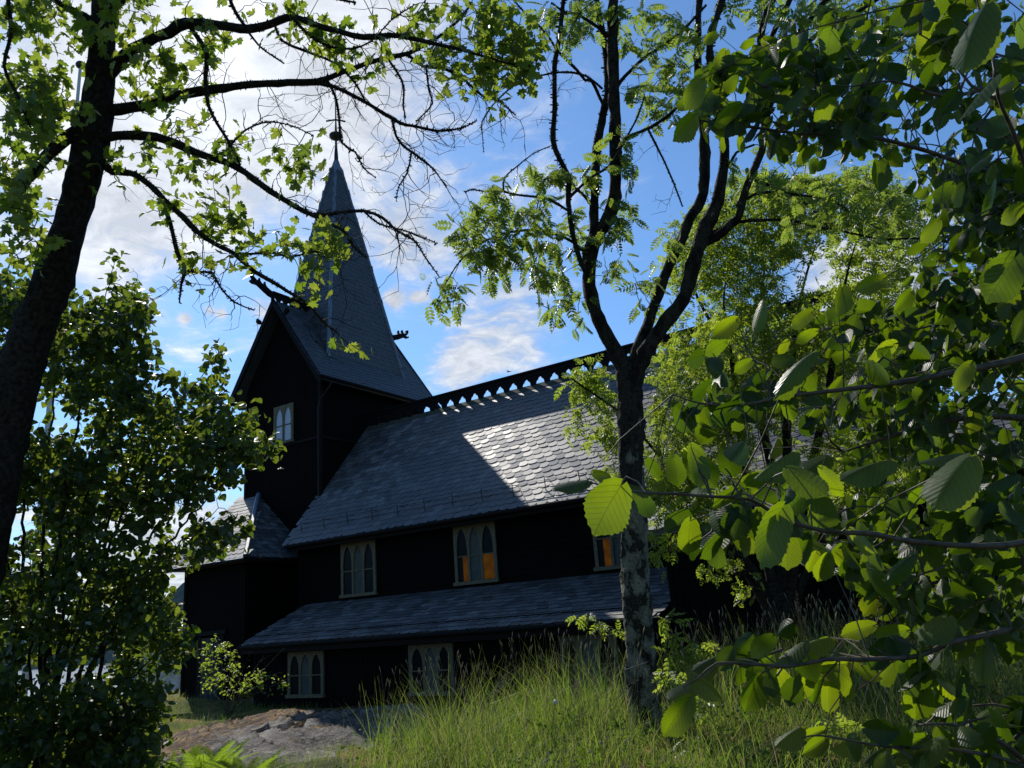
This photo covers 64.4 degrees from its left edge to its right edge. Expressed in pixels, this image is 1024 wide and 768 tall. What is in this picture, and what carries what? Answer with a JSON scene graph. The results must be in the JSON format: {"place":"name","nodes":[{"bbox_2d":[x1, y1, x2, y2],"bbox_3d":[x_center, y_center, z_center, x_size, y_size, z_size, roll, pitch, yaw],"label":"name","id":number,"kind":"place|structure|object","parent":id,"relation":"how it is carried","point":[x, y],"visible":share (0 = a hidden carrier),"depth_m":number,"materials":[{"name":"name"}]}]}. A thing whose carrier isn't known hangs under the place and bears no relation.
{"place":"outdoors","nodes":[
{"label":"outdoors","id":0,"kind":"place"},
{"bbox_2d":[18,665,122,706],"bbox_3d":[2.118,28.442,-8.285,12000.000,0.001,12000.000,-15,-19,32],"label":"water","id":1,"kind":"structure","parent":0,"point":[35,672],"depth_m":1254.04,"materials":[{"name":"blue liquid"}]},
{"bbox_2d":[1,583,183,670],"bbox_3d":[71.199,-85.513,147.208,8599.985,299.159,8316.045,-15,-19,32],"label":"hills","id":2,"kind":"structure","parent":0,"point":[178,595],"depth_m":2140.10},
{"bbox_2d":[0,0,1023,631],"label":"sky","id":3,"kind":"structure","parent":0,"point":[494,337],"materials":[{"name":"blue"}]},
{"bbox_2d":[30,595,1023,767],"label":"ground","id":4,"kind":"structure","parent":0,"point":[250,701],"depth_m":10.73,"materials":[{"name":"green plant"}]},
{"bbox_2d":[21,61,81,695],"bbox_3d":[-10.213,-0.410,18.111,0.240,16.008,0.240,-15,-19,32],"label":"flagpole","id":5,"kind":"object","parent":4,"relation":"on","point":[78,65],"visible":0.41,"depth_m":17.81,"materials":[{"name":"white paint"}]},
{"bbox_2d":[0,248,286,767],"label":"hazel bush","id":6,"kind":"object","parent":4,"relation":"on","point":[79,725],"visible":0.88,"depth_m":8.99,"materials":[{"name":"green plant"}]},
{"bbox_2d":[115,606,182,684],"bbox_3d":[-11.902,9.016,27.000,2.304,3.158,4.061,3,-18,-24],"label":"willow bush","id":7,"kind":"object","parent":4,"relation":"on","point":[165,675],"visible":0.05,"depth_m":26.88,"materials":[{"name":"green plant"}]},
{"bbox_2d":[128,619,182,701],"bbox_3d":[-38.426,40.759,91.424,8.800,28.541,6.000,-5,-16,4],"label":"boathouse","id":8,"kind":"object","parent":4,"relation":"on","point":[175,681],"depth_m":91.02,"materials":[{"name":"wood"}]},
{"bbox_2d":[147,750,183,767],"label":"fern","id":9,"kind":"object","parent":4,"relation":"on","point":[161,757],"visible":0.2,"depth_m":9.98,"materials":[{"name":"green plant"}]},
{"bbox_2d":[156,743,209,767],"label":"fern","id":10,"kind":"object","parent":4,"relation":"on","point":[181,762],"visible":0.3,"depth_m":10.51,"materials":[{"name":"green plant"}]},
{"bbox_2d":[150,735,252,767],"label":"fern","id":11,"kind":"object","parent":4,"relation":"on","point":[195,760],"visible":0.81,"depth_m":9.81,"materials":[{"name":"green plant"}]},
{"bbox_2d":[192,739,258,767],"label":"fern","id":12,"kind":"object","parent":4,"relation":"on","point":[207,751],"visible":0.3,"depth_m":10.74,"materials":[{"name":"green plant"}]},
{"bbox_2d":[198,635,294,718],"bbox_3d":[-6.194,6.662,18.508,2.329,1.967,1.194,-5,-16,3],"label":"shrub","id":13,"kind":"object","parent":4,"relation":"on","point":[228,711],"visible":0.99,"depth_m":18.53,"materials":[{"name":"green plant"}]},
{"bbox_2d":[200,747,298,767],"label":"fern","id":14,"kind":"object","parent":4,"relation":"on","point":[265,764],"visible":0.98,"depth_m":9.79,"materials":[{"name":"green plant"}]},
{"bbox_2d":[0,0,561,586],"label":"maple tree","id":15,"kind":"object","parent":4,"relation":"on","point":[52,258],"visible":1,"depth_m":7.64,"materials":[{"name":"green plant"}]},
{"bbox_2d":[149,703,433,767],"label":"rock outcrop","id":16,"kind":"object","parent":4,"relation":"on","point":[291,730],"visible":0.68,"depth_m":13.79,"materials":[{"name":"grey stone"}]},
{"bbox_2d":[552,700,556,765],"bbox_3d":[0.400,3.350,7.779,0.044,0.629,0.190,5,-18,-28],"label":"dandelion clock","id":17,"kind":"object","parent":4,"relation":"on","point":[554,701],"visible":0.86,"depth_m":7.79,"materials":[{"name":"white plant"}]},
{"bbox_2d":[168,90,1022,708],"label":"church","id":18,"kind":"structure","parent":4,"relation":"on","point":[396,526],"depth_m":21.53,"materials":[{"name":"brown wood"}]},
{"bbox_2d":[200,637,218,698],"bbox_3d":[-8.591,8.055,23.036,0.800,1.650,0.114,-15,-19,32],"label":"door","id":19,"kind":"structure","parent":18,"relation":"in","point":[208,640],"depth_m":23.03,"materials":[{"name":"black metal"}]},
{"bbox_2d":[273,402,293,444],"bbox_3d":[-7.460,1.316,26.484,0.980,1.300,0.100,-15,-19,32],"label":"window","id":20,"kind":"structure","parent":18,"relation":"in","point":[283,423],"depth_m":26.48,"materials":[{"name":"paint"}]},
{"bbox_2d":[285,650,325,697],"bbox_3d":[-5.097,7.153,20.026,1.330,1.080,0.100,-15,-19,32],"label":"window","id":21,"kind":"structure","parent":18,"relation":"in","point":[308,667],"depth_m":20.02,"materials":[{"name":"paint"}]},
{"bbox_2d":[339,539,377,597],"bbox_3d":[-4.214,5.053,22.219,1.360,1.460,0.100,-15,-19,32],"label":"window","id":22,"kind":"structure","parent":18,"relation":"in","point":[358,559],"depth_m":22.22,"materials":[{"name":"paint"}]},
{"bbox_2d":[407,642,456,695],"bbox_3d":[-1.797,6.298,17.934,1.330,1.080,0.100,-15,-19,32],"label":"window","id":23,"kind":"structure","parent":18,"relation":"in","point":[417,654],"depth_m":17.93,"materials":[{"name":"paint"}]},
{"bbox_2d":[453,521,499,585],"bbox_3d":[-0.923,4.200,20.131,1.360,1.460,0.100,-15,-19,32],"label":"window","id":24,"kind":"structure","parent":18,"relation":"in","point":[475,545],"depth_m":20.13,"materials":[{"name":"paint"}]},
{"bbox_2d":[559,633,621,692],"bbox_3d":[1.503,5.442,15.841,1.330,1.080,0.100,-15,-19,32],"label":"window","id":25,"kind":"structure","parent":18,"relation":"in","point":[599,637],"depth_m":15.88,"materials":[{"name":"paint"}]},
{"bbox_2d":[592,531,650,570],"bbox_3d":[2.361,3.348,18.049,1.360,1.460,0.100,-15,-19,32],"label":"window","id":26,"kind":"structure","parent":18,"relation":"in","point":[607,548],"depth_m":18.13,"materials":[{"name":"paint"}]},
{"bbox_2d":[565,612,628,715],"bbox_3d":[1.074,3.370,9.434,0.755,1.401,0.511,2,-17,-20],"label":"rowan sapling","id":27,"kind":"object","parent":4,"relation":"on","point":[600,625],"visible":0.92,"depth_m":9.60,"materials":[{"name":"green plant"}]},
{"bbox_2d":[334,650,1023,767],"bbox_3d":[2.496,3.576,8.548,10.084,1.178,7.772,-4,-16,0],"label":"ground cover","id":28,"kind":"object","parent":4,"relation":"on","point":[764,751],"visible":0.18,"depth_m":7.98,"materials":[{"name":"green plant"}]},
{"bbox_2d":[419,0,948,737],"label":"rowan tree","id":29,"kind":"object","parent":4,"relation":"on","point":[635,568],"visible":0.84,"depth_m":8.78,"materials":[{"name":"green plant"}]},
{"bbox_2d":[651,608,721,742],"bbox_3d":[1.801,2.939,8.181,0.819,1.340,0.660,-3,-16,-5],"label":"rowan sapling","id":30,"kind":"object","parent":4,"relation":"on","point":[680,658],"visible":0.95,"depth_m":8.15,"materials":[{"name":"green plant"}]},
{"bbox_2d":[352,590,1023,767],"bbox_3d":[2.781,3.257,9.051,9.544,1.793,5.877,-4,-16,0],"label":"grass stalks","id":31,"kind":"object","parent":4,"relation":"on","point":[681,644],"depth_m":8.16,"materials":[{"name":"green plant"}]},
{"bbox_2d":[663,671,723,758],"bbox_3d":[1.699,3.077,7.563,0.548,0.797,0.576,-15,-19,32],"label":"rowan sapling","id":32,"kind":"object","parent":4,"relation":"on","point":[705,707],"visible":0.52,"depth_m":7.56,"materials":[{"name":"green plant"}]},
{"bbox_2d":[714,635,723,715],"bbox_3d":[2.362,3.297,9.228,0.112,0.923,0.166,-5,-16,3],"label":"dock plant","id":33,"kind":"object","parent":4,"relation":"on","point":[715,637],"visible":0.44,"depth_m":9.27,"materials":[{"name":"green plant"}]},
{"bbox_2d":[553,159,947,625],"bbox_3d":[3.756,-0.147,12.327,6.270,7.376,3.686,-4,-16,-1],"label":"birch tree","id":34,"kind":"object","parent":4,"relation":"on","point":[778,583],"visible":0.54,"depth_m":12.02,"materials":[{"name":"green plant"}]},
{"bbox_2d":[553,0,1023,767],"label":"hazel tree","id":35,"kind":"object","parent":4,"relation":"on","point":[951,594],"visible":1,"depth_m":2.32,"materials":[{"name":"green plant"}]},
{"bbox_2d":[795,593,805,643],"bbox_3d":[3.392,3.032,9.515,0.108,1.198,0.194,1,-17,-18],"label":"dock plant","id":36,"kind":"object","parent":4,"relation":"on","point":[796,595],"visible":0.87,"depth_m":9.55,"materials":[{"name":"green plant"}]},
{"bbox_2d":[805,712,865,760],"bbox_3d":[2.758,3.035,7.022,0.578,0.420,0.496,-1,-17,-12],"label":"rowan sapling","id":37,"kind":"object","parent":4,"relation":"on","point":[839,724],"visible":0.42,"depth_m":6.92,"materials":[{"name":"green plant"}]},
{"bbox_2d":[837,619,846,656],"bbox_3d":[3.881,3.162,9.535,0.106,0.827,0.147,-1,-16,-10],"label":"dock plant","id":38,"kind":"object","parent":4,"relation":"on","point":[838,621],"visible":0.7,"depth_m":9.57,"materials":[{"name":"green plant"}]},
{"bbox_2d":[903,216,1020,409],"bbox_3d":[9.983,0.920,17.010,4.402,9.866,5.580,-15,-19,32],"label":"birch tree","id":39,"kind":"object","parent":4,"relation":"on","point":[948,388],"visible":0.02,"depth_m":16.89,"materials":[{"name":"green plant"}]}
]}

